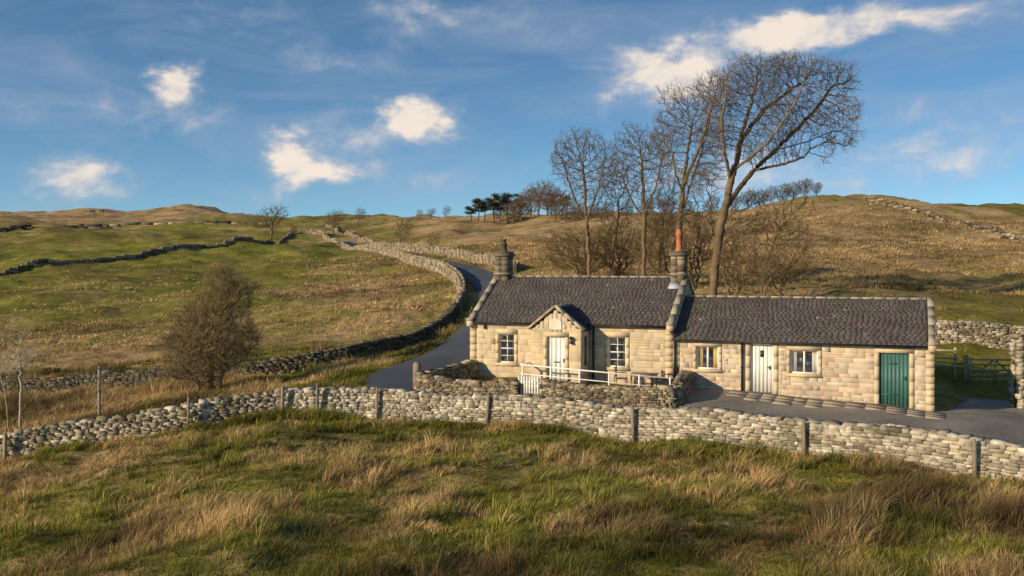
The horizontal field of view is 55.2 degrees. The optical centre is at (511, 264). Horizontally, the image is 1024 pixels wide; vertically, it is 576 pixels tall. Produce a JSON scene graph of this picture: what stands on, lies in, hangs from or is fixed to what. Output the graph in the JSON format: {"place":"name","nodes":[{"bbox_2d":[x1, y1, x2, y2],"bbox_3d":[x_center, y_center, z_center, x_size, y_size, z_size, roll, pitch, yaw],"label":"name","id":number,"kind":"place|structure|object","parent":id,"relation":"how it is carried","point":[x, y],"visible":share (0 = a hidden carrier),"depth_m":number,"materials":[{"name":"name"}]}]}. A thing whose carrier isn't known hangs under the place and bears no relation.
{"place":"outdoors","nodes":[
{"label":"outdoors","id":0,"kind":"place"},
{"bbox_2d":[345,241,677,407],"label":"road","id":1,"kind":"structure","parent":0,"point":[455,348],"depth_m":48.20,"materials":[{"name":"grey asphalt"}]},
{"bbox_2d":[518,376,540,394],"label":"picket gate","id":2,"kind":"structure","parent":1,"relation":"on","point":[531,385],"depth_m":39.03,"materials":[{"name":"paint"}]},
{"bbox_2d":[0,194,1023,575],"bbox_3d":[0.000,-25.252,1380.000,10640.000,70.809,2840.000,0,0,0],"label":"ground","id":3,"kind":"structure","parent":0,"point":[44,240],"depth_m":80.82,"materials":[{"name":"green plant"}]},
{"bbox_2d":[2,433,6,463],"bbox_3d":[-18.422,6.885,35.585,0.106,1.520,0.105,2,1,19],"label":"fence post","id":4,"kind":"object","parent":3,"relation":"on","point":[4,445],"visible":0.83,"depth_m":35.55,"materials":[{"name":"brown wood"}]},
{"bbox_2d":[0,351,15,431],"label":"bare birch sapling","id":5,"kind":"object","parent":3,"relation":"on","point":[2,380],"visible":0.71,"depth_m":40.99,"materials":[{"name":"brown plant"}]},
{"bbox_2d":[0,329,40,428],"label":"bare birch sapling","id":6,"kind":"object","parent":3,"relation":"on","point":[19,363],"visible":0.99,"depth_m":39.97,"materials":[{"name":"brown plant"}]},
{"bbox_2d":[98,366,111,415],"bbox_3d":[-17.478,5.691,42.033,0.559,2.693,0.114,0,0,-9],"label":"footpath signpost","id":7,"kind":"object","parent":3,"relation":"on","point":[100,371],"visible":0.89,"depth_m":41.95,"materials":[{"name":"brown wood"}]},
{"bbox_2d":[0,221,270,232],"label":"stones","id":8,"kind":"object","parent":3,"relation":"on","point":[78,225],"visible":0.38,"depth_m":346.07,"materials":[{"name":"grey stone"}]},
{"bbox_2d":[0,396,272,449],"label":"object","id":9,"kind":"object","parent":3,"relation":"on","point":[149,420],"visible":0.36,"depth_m":36.71,"materials":[{"name":"grey stone"}]},
{"bbox_2d":[0,391,280,459],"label":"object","id":10,"kind":"object","parent":3,"relation":"on","point":[100,426],"visible":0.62,"depth_m":36.46,"materials":[{"name":"grey stone"}]},
{"bbox_2d":[4,240,282,274],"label":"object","id":11,"kind":"object","parent":3,"relation":"on","point":[110,261],"visible":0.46,"depth_m":173.57,"materials":[{"name":"grey stone"}]},
{"bbox_2d":[0,231,301,276],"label":"stones","id":12,"kind":"object","parent":3,"relation":"on","point":[115,258],"visible":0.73,"depth_m":176.49,"materials":[{"name":"grey stone"}]},
{"bbox_2d":[187,396,189,428],"bbox_3d":[-12.076,5.717,36.545,0.107,1.594,0.108,1,0,-20],"label":"fence post","id":13,"kind":"object","parent":3,"relation":"on","point":[188,411],"visible":0.87,"depth_m":36.50,"materials":[{"name":"brown wood"}]},
{"bbox_2d":[0,339,409,388],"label":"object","id":14,"kind":"object","parent":3,"relation":"on","point":[267,365],"visible":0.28,"depth_m":52.33,"materials":[{"name":"black stone"}]},
{"bbox_2d":[0,303,459,395],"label":"stones","id":15,"kind":"object","parent":14,"relation":"on","point":[396,342],"visible":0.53,"depth_m":53.89,"materials":[{"name":"grey stone"}]},
{"bbox_2d":[149,256,264,391],"bbox_3d":[-14.430,3.018,46.987,5.574,7.057,3.587,0,0,0],"label":"hawthorn bush","id":16,"kind":"object","parent":3,"relation":"on","point":[207,367],"visible":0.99,"depth_m":46.71,"materials":[{"name":"brown plant"}]},
{"bbox_2d":[0,321,495,433],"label":"verge grass","id":17,"kind":"structure","parent":3,"relation":"on","point":[73,403],"depth_m":47.90,"materials":[{"name":"green plant"}]},
{"bbox_2d":[255,203,289,243],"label":"bare tree","id":18,"kind":"object","parent":3,"relation":"on","point":[274,217],"visible":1,"depth_m":214.77,"materials":[{"name":"brown plant"}]},
{"bbox_2d":[281,386,284,411],"bbox_3d":[-8.800,5.428,37.543,0.107,1.524,0.108,1,0,15],"label":"fence post","id":19,"kind":"object","parent":3,"relation":"on","point":[282,395],"visible":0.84,"depth_m":37.50,"materials":[{"name":"brown wood"}]},
{"bbox_2d":[315,384,318,410],"bbox_3d":[-7.473,5.386,37.548,0.107,1.596,0.109,1,0,-16],"label":"fence post","id":20,"kind":"object","parent":3,"relation":"on","point":[317,395],"visible":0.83,"depth_m":37.50,"materials":[{"name":"brown wood"}]},
{"bbox_2d":[323,209,345,233],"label":"bare tree","id":21,"kind":"object","parent":3,"relation":"on","point":[337,220],"visible":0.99,"depth_m":289.94,"materials":[{"name":"brown plant"}]},
{"bbox_2d":[355,207,365,222],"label":"bare tree","id":22,"kind":"object","parent":3,"relation":"on","point":[362,212],"visible":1,"depth_m":330.14,"materials":[{"name":"brown plant"}]},
{"bbox_2d":[375,387,377,419],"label":"fence post","id":23,"kind":"object","parent":3,"relation":"on","point":[376,416],"visible":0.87,"depth_m":37.35,"materials":[{"name":"brown wood"}]},
{"bbox_2d":[306,229,466,310],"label":"stones","id":24,"kind":"object","parent":3,"relation":"on","point":[453,274],"visible":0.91,"depth_m":120.63,"materials":[{"name":"grey stone"}]},
{"bbox_2d":[393,217,413,241],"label":"bare tree","id":25,"kind":"object","parent":3,"relation":"on","point":[404,230],"visible":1,"depth_m":190.18,"materials":[{"name":"brown plant"}]},
{"bbox_2d":[413,362,420,387],"bbox_3d":[-4.001,4.853,41.301,0.275,1.451,0.277,0,0,18],"label":"stone gatepost","id":26,"kind":"object","parent":3,"relation":"on","point":[416,366],"visible":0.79,"depth_m":41.20,"materials":[{"name":"beige stone"}]},
{"bbox_2d":[428,231,441,244],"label":"bare tree","id":27,"kind":"object","parent":3,"relation":"on","point":[439,237],"visible":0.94,"depth_m":149.92,"materials":[{"name":"brown plant"}]},
{"bbox_2d":[414,359,478,389],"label":"stones","id":28,"kind":"object","parent":3,"relation":"on","point":[467,368],"visible":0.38,"depth_m":42.91,"materials":[{"name":"grey stone"}]},
{"bbox_2d":[442,205,451,216],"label":"bare tree","id":29,"kind":"object","parent":3,"relation":"on","point":[448,209],"visible":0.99,"depth_m":384.94,"materials":[{"name":"brown plant"}]},
{"bbox_2d":[414,371,519,394],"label":"stones","id":30,"kind":"object","parent":3,"relation":"on","point":[427,382],"visible":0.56,"depth_m":39.98,"materials":[{"name":"beige stone"}]},
{"bbox_2d":[463,204,476,222],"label":"pine tree","id":31,"kind":"object","parent":3,"relation":"on","point":[470,210],"visible":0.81,"depth_m":261.68,"materials":[{"name":"green plant"}]},
{"bbox_2d":[470,197,485,221],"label":"pine tree","id":32,"kind":"object","parent":3,"relation":"on","point":[479,205],"visible":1,"depth_m":257.95,"materials":[{"name":"green plant"}]},
{"bbox_2d":[437,383,522,394],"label":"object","id":33,"kind":"object","parent":3,"relation":"on","point":[520,389],"visible":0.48,"depth_m":39.15,"materials":[{"name":"stone"}]},
{"bbox_2d":[477,198,490,220],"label":"pine tree","id":34,"kind":"object","parent":3,"relation":"on","point":[486,206],"visible":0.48,"depth_m":261.41,"materials":[{"name":"green plant"}]},
{"bbox_2d":[485,393,489,425],"bbox_3d":[-0.904,5.507,35.996,0.109,1.585,0.105,4,-1,-8],"label":"fence post","id":35,"kind":"object","parent":3,"relation":"on","point":[487,408],"visible":0.82,"depth_m":35.95,"materials":[{"name":"brown wood"}]},
{"bbox_2d":[483,192,502,222],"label":"pine tree","id":36,"kind":"object","parent":3,"relation":"on","point":[492,202],"visible":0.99,"depth_m":254.00,"materials":[{"name":"green plant"}]},
{"bbox_2d":[491,203,508,222],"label":"bare tree","id":37,"kind":"object","parent":3,"relation":"on","point":[501,211],"visible":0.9,"depth_m":254.82,"materials":[{"name":"brown plant"}]},
{"bbox_2d":[495,192,516,222],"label":"pine tree","id":38,"kind":"object","parent":3,"relation":"on","point":[507,196],"visible":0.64,"depth_m":257.48,"materials":[{"name":"green plant"}]},
{"bbox_2d":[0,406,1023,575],"bbox_3d":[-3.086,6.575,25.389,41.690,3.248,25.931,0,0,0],"label":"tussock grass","id":39,"kind":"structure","parent":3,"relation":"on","point":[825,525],"depth_m":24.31,"materials":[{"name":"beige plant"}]},
{"bbox_2d":[0,202,1023,408],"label":"hillside grass","id":40,"kind":"structure","parent":3,"relation":"on","point":[524,259],"depth_m":92.22,"materials":[{"name":"green plant"}]},
{"bbox_2d":[0,404,1023,487],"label":"wall foot grass","id":41,"kind":"structure","parent":3,"relation":"on","point":[247,419],"depth_m":35.84,"materials":[{"name":"green plant"}]},
{"bbox_2d":[503,200,523,223],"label":"bare tree","id":42,"kind":"object","parent":3,"relation":"on","point":[515,203],"visible":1,"depth_m":249.59,"materials":[{"name":"brown plant"}]},
{"bbox_2d":[507,194,530,222],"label":"bare tree","id":43,"kind":"object","parent":3,"relation":"on","point":[521,212],"visible":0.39,"depth_m":254.72,"materials":[{"name":"brown plant"}]},
{"bbox_2d":[513,193,527,218],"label":"pine tree","id":44,"kind":"object","parent":3,"relation":"on","point":[519,200],"visible":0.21,"depth_m":261.73,"materials":[{"name":"green plant"}]},
{"bbox_2d":[518,186,543,219],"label":"bare tree","id":45,"kind":"object","parent":3,"relation":"on","point":[528,207],"visible":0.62,"depth_m":249.50,"materials":[{"name":"brown plant"}]},
{"bbox_2d":[523,179,554,217],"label":"bare tree","id":46,"kind":"object","parent":3,"relation":"on","point":[534,190],"visible":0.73,"depth_m":244.59,"materials":[{"name":"brown plant"}]},
{"bbox_2d":[533,182,560,215],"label":"bare tree","id":47,"kind":"object","parent":3,"relation":"on","point":[542,197],"visible":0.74,"depth_m":239.89,"materials":[{"name":"brown plant"}]},
{"bbox_2d":[543,188,569,220],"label":"bare tree","id":48,"kind":"object","parent":3,"relation":"on","point":[553,199],"visible":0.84,"depth_m":234.65,"materials":[{"name":"brown plant"}]},
{"bbox_2d":[552,194,576,222],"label":"bare tree","id":49,"kind":"object","parent":3,"relation":"on","point":[565,209],"visible":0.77,"depth_m":231.96,"materials":[{"name":"brown plant"}]},
{"bbox_2d":[569,205,583,220],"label":"bare tree","id":50,"kind":"object","parent":3,"relation":"on","point":[574,210],"visible":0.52,"depth_m":224.93,"materials":[{"name":"brown plant"}]},
{"bbox_2d":[538,224,617,275],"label":"bare thorn shrub","id":51,"kind":"object","parent":3,"relation":"on","point":[574,249],"visible":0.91,"depth_m":73.68,"materials":[{"name":"brown plant"}]},
{"bbox_2d":[547,125,620,275],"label":"bare sycamore tree","id":52,"kind":"object","parent":3,"relation":"on","point":[594,199],"visible":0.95,"depth_m":71.87,"materials":[{"name":"brown plant"}]},
{"bbox_2d":[583,204,600,217],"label":"bare tree","id":53,"kind":"object","parent":3,"relation":"on","point":[591,214],"visible":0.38,"depth_m":221.34,"materials":[{"name":"brown plant"}]},
{"bbox_2d":[520,362,672,386],"bbox_3d":[3.662,4.896,40.513,7.186,1.413,0.930,0,0,22],"label":"white handrail","id":54,"kind":"object","parent":3,"relation":"on","point":[579,370],"visible":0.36,"depth_m":40.23,"materials":[{"name":"paint"}]},
{"bbox_2d":[598,201,614,217],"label":"bare tree","id":55,"kind":"object","parent":3,"relation":"on","point":[607,209],"visible":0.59,"depth_m":219.95,"materials":[{"name":"brown plant"}]},
{"bbox_2d":[549,387,677,406],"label":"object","id":56,"kind":"object","parent":3,"relation":"on","point":[645,400],"visible":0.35,"depth_m":36.81,"materials":[{"name":"stone"}]},
{"bbox_2d":[538,370,692,407],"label":"stones","id":57,"kind":"object","parent":3,"relation":"on","point":[680,387],"visible":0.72,"depth_m":37.58,"materials":[{"name":"beige stone"}]},
{"bbox_2d":[590,217,641,275],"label":"bare thorn shrub","id":58,"kind":"object","parent":3,"relation":"on","point":[618,255],"visible":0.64,"depth_m":75.71,"materials":[{"name":"brown plant"}]},
{"bbox_2d":[588,153,647,275],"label":"bare ash tree","id":59,"kind":"object","parent":3,"relation":"on","point":[616,226],"visible":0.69,"depth_m":73.91,"materials":[{"name":"brown plant"}]},
{"bbox_2d":[614,365,627,385],"bbox_3d":[4.533,4.723,40.771,0.480,0.980,0.500,0,0,16],"label":"garden chair","id":60,"kind":"object","parent":3,"relation":"on","point":[625,378],"visible":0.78,"depth_m":40.91,"materials":[{"name":"brown wood"}]},
{"bbox_2d":[617,200,634,217],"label":"bare tree","id":61,"kind":"object","parent":3,"relation":"on","point":[626,208],"visible":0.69,"depth_m":214.84,"materials":[{"name":"brown plant"}]},
{"bbox_2d":[631,405,634,442],"bbox_3d":[4.147,5.626,33.533,0.107,1.632,0.106,-1,0,-9],"label":"fence post","id":62,"kind":"object","parent":3,"relation":"on","point":[632,423],"visible":0.87,"depth_m":33.48,"materials":[{"name":"brown wood"}]},
{"bbox_2d":[595,120,678,275],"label":"bare sycamore tree","id":63,"kind":"object","parent":3,"relation":"on","point":[644,209],"visible":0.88,"depth_m":67.89,"materials":[{"name":"brown plant"}]},
{"bbox_2d":[629,372,658,386],"bbox_3d":[5.421,4.867,40.299,1.100,0.760,0.790,0,0,22],"label":"garden table","id":64,"kind":"object","parent":3,"relation":"on","point":[646,374],"visible":0.72,"depth_m":40.32,"materials":[{"name":"brown wood"}]},
{"bbox_2d":[636,197,654,214],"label":"bare tree","id":65,"kind":"object","parent":3,"relation":"on","point":[646,204],"visible":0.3,"depth_m":207.69,"materials":[{"name":"brown plant"}]},
{"bbox_2d":[275,385,1023,482],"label":"stones","id":66,"kind":"object","parent":3,"relation":"on","point":[727,425],"visible":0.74,"depth_m":32.61,"materials":[{"name":"grey stone"}]},
{"bbox_2d":[284,393,1021,473],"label":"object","id":67,"kind":"object","parent":3,"relation":"on","point":[664,428],"visible":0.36,"depth_m":33.54,"materials":[{"name":"grey stone"}]},
{"bbox_2d":[626,212,686,275],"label":"bare thorn shrub","id":68,"kind":"object","parent":3,"relation":"on","point":[662,247],"visible":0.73,"depth_m":69.81,"materials":[{"name":"brown plant"}]},
{"bbox_2d":[650,370,664,385],"bbox_3d":[5.885,4.776,39.578,0.480,0.980,0.500,0,0,-4],"label":"garden chair","id":69,"kind":"object","parent":3,"relation":"on","point":[662,375],"visible":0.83,"depth_m":39.44,"materials":[{"name":"brown wood"}]},
{"bbox_2d":[641,162,689,273],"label":"bare ash tree","id":70,"kind":"object","parent":3,"relation":"on","point":[664,194],"visible":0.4,"depth_m":75.85,"materials":[{"name":"brown plant"}]},
{"bbox_2d":[657,197,674,217],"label":"bare tree","id":71,"kind":"object","parent":3,"relation":"on","point":[666,204],"visible":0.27,"depth_m":204.84,"materials":[{"name":"brown plant"}]},
{"bbox_2d":[663,367,678,384],"bbox_3d":[6.546,4.711,40.281,0.480,0.980,0.500,0,0,36],"label":"garden chair","id":72,"kind":"object","parent":3,"relation":"on","point":[674,373],"visible":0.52,"depth_m":40.17,"materials":[{"name":"brown wood"}]},
{"bbox_2d":[675,200,693,215],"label":"bare tree","id":73,"kind":"object","parent":3,"relation":"on","point":[686,208],"visible":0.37,"depth_m":199.62,"materials":[{"name":"brown plant"}]},
{"bbox_2d":[647,70,732,228],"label":"bare sycamore tree","id":74,"kind":"object","parent":3,"relation":"on","point":[685,166],"visible":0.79,"depth_m":65.84,"materials":[{"name":"brown plant"}]},
{"bbox_2d":[667,210,721,285],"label":"bare thorn shrub","id":75,"kind":"object","parent":3,"relation":"on","point":[698,246],"visible":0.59,"depth_m":72.77,"materials":[{"name":"brown plant"}]},
{"bbox_2d":[466,229,935,411],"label":"stone cottage","id":76,"kind":"structure","parent":3,"relation":"on","point":[878,350],"depth_m":41.12,"materials":[{"name":"stone"}]},
{"bbox_2d":[500,334,817,392],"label":"window frames","id":77,"kind":"structure","parent":76,"relation":"in","point":[751,344],"depth_m":39.88,"materials":[{"name":"paint"}]},
{"bbox_2d":[701,195,718,213],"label":"bare tree","id":78,"kind":"object","parent":3,"relation":"on","point":[715,202],"visible":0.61,"depth_m":195.02,"materials":[{"name":"brown plant"}]},
{"bbox_2d":[648,165,774,295],"bbox_3d":[13.015,-1.845,63.977,8.548,9.426,3.396,0,0,0],"label":"bare ash tree","id":79,"kind":"object","parent":3,"relation":"on","point":[712,232],"visible":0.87,"depth_m":63.96,"materials":[{"name":"brown plant"}]},
{"bbox_2d":[730,196,742,211],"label":"bare tree","id":80,"kind":"object","parent":3,"relation":"on","point":[734,203],"visible":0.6,"depth_m":187.80,"materials":[{"name":"brown plant"}]},
{"bbox_2d":[707,228,765,295],"bbox_3d":[14.181,0.341,62.120,3.807,5.489,3.524,0,0,0],"label":"bare thorn shrub","id":81,"kind":"object","parent":3,"relation":"on","point":[727,257],"visible":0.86,"depth_m":61.75,"materials":[{"name":"brown plant"}]},
{"bbox_2d":[740,189,756,209],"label":"bare tree","id":82,"kind":"object","parent":3,"relation":"on","point":[750,196],"visible":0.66,"depth_m":189.76,"materials":[{"name":"brown plant"}]},
{"bbox_2d":[752,188,768,206],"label":"bare tree","id":83,"kind":"object","parent":3,"relation":"on","point":[758,195],"visible":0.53,"depth_m":192.60,"materials":[{"name":"brown plant"}]},
{"bbox_2d":[761,186,778,202],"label":"bare tree","id":84,"kind":"object","parent":3,"relation":"on","point":[770,195],"visible":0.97,"depth_m":187.79,"materials":[{"name":"brown plant"}]},
{"bbox_2d":[683,48,866,294],"bbox_3d":[16.683,-5.313,61.944,11.699,16.941,5.183,0,0,-9],"label":"bare sycamore tree","id":85,"kind":"object","parent":3,"relation":"on","point":[729,198],"visible":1,"depth_m":61.80,"materials":[{"name":"brown plant"}]},
{"bbox_2d":[745,235,818,295],"bbox_3d":[16.409,0.634,59.831,4.547,5.041,3.672,0,0,20],"label":"bare thorn shrub","id":86,"kind":"object","parent":3,"relation":"on","point":[779,271],"visible":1,"depth_m":59.82,"materials":[{"name":"brown plant"}]},
{"bbox_2d":[748,180,819,292],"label":"bare ash tree","id":87,"kind":"object","parent":3,"relation":"on","point":[773,243],"visible":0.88,"depth_m":69.91,"materials":[{"name":"brown plant"}]},
{"bbox_2d":[774,183,793,200],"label":"bare tree","id":88,"kind":"object","parent":3,"relation":"on","point":[783,192],"visible":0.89,"depth_m":189.56,"materials":[{"name":"brown plant"}]},
{"bbox_2d":[785,180,800,197],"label":"bare tree","id":89,"kind":"object","parent":3,"relation":"on","point":[795,188],"visible":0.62,"depth_m":191.75,"materials":[{"name":"brown plant"}]},
{"bbox_2d":[801,420,806,457],"bbox_3d":[9.106,5.612,30.525,0.107,1.528,0.105,-1,0,-12],"label":"fence post","id":90,"kind":"object","parent":3,"relation":"on","point":[804,447],"visible":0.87,"depth_m":30.48,"materials":[{"name":"brown wood"}]},
{"bbox_2d":[797,178,813,195],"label":"bare tree","id":91,"kind":"object","parent":3,"relation":"on","point":[805,182],"visible":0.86,"depth_m":187.68,"materials":[{"name":"brown plant"}]},
{"bbox_2d":[811,182,821,195],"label":"bare tree","id":92,"kind":"object","parent":3,"relation":"on","point":[816,186],"visible":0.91,"depth_m":190.80,"materials":[{"name":"brown plant"}]},
{"bbox_2d":[679,388,1023,443],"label":"gravel yard","id":93,"kind":"structure","parent":3,"relation":"on","point":[992,418],"depth_m":36.28,"materials":[{"name":"grey gravel"}]},
{"bbox_2d":[726,390,946,419],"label":"flagstone pavement","id":94,"kind":"structure","parent":93,"relation":"on","point":[786,400],"depth_m":37.62,"materials":[{"name":"stone"}]},
{"bbox_2d":[865,198,1005,237],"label":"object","id":95,"kind":"object","parent":3,"relation":"on","point":[919,213],"visible":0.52,"depth_m":179.07,"materials":[{"name":"grey stone"}]},
{"bbox_2d":[866,196,1023,240],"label":"stones","id":96,"kind":"object","parent":3,"relation":"on","point":[1001,233],"visible":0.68,"depth_m":158.31,"materials":[{"name":"grey stone"}]},
{"bbox_2d":[934,347,956,379],"bbox_3d":[19.429,4.582,45.768,2.470,1.500,0.140,0,0,29],"label":"wooden rail fence","id":97,"kind":"object","parent":3,"relation":"on","point":[954,358],"visible":0.34,"depth_m":45.22,"materials":[{"name":"brown wood"}]},
{"bbox_2d":[972,439,976,478],"bbox_3d":[12.927,5.631,27.372,0.106,1.506,0.106,-1,0,10],"label":"fence post","id":98,"kind":"object","parent":3,"relation":"on","point":[974,458],"visible":0.8,"depth_m":27.33,"materials":[{"name":"brown wood"}]},
{"bbox_2d":[935,319,1023,348],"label":"stones","id":99,"kind":"object","parent":3,"relation":"on","point":[948,332],"visible":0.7,"depth_m":49.79,"materials":[{"name":"grey stone"}]},
{"bbox_2d":[944,325,1019,347],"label":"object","id":100,"kind":"object","parent":3,"relation":"on","point":[979,333],"visible":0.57,"depth_m":49.75,"materials":[{"name":"grey stone"}]},
{"bbox_2d":[964,355,1010,384],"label":"wooden field gate","id":101,"kind":"structure","parent":3,"relation":"on","point":[995,360],"depth_m":44.92,"materials":[{"name":"grey wood"}]},
{"bbox_2d":[1007,333,1023,407],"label":"stones","id":102,"kind":"object","parent":3,"relation":"on","point":[1018,339],"visible":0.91,"depth_m":40.12,"materials":[{"name":"beige stone"}]},
{"bbox_2d":[1013,343,1019,407],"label":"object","id":103,"kind":"object","parent":3,"relation":"on","point":[1015,381],"visible":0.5,"depth_m":40.33,"materials":[{"name":"black stone"}]},
{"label":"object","id":104,"kind":"object","parent":3,"relation":"on","visible":0},
{"bbox_2d":[325,224,518,272],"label":"stones","id":105,"kind":"object","parent":104,"relation":"on","point":[475,257],"visible":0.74,"depth_m":143.85,"materials":[{"name":"grey stone"}]},
{"bbox_2d":[0,0,1023,217],"label":"sky","id":106,"kind":"structure","parent":0,"point":[399,108],"materials":[{"name":"blue"}]}
]}

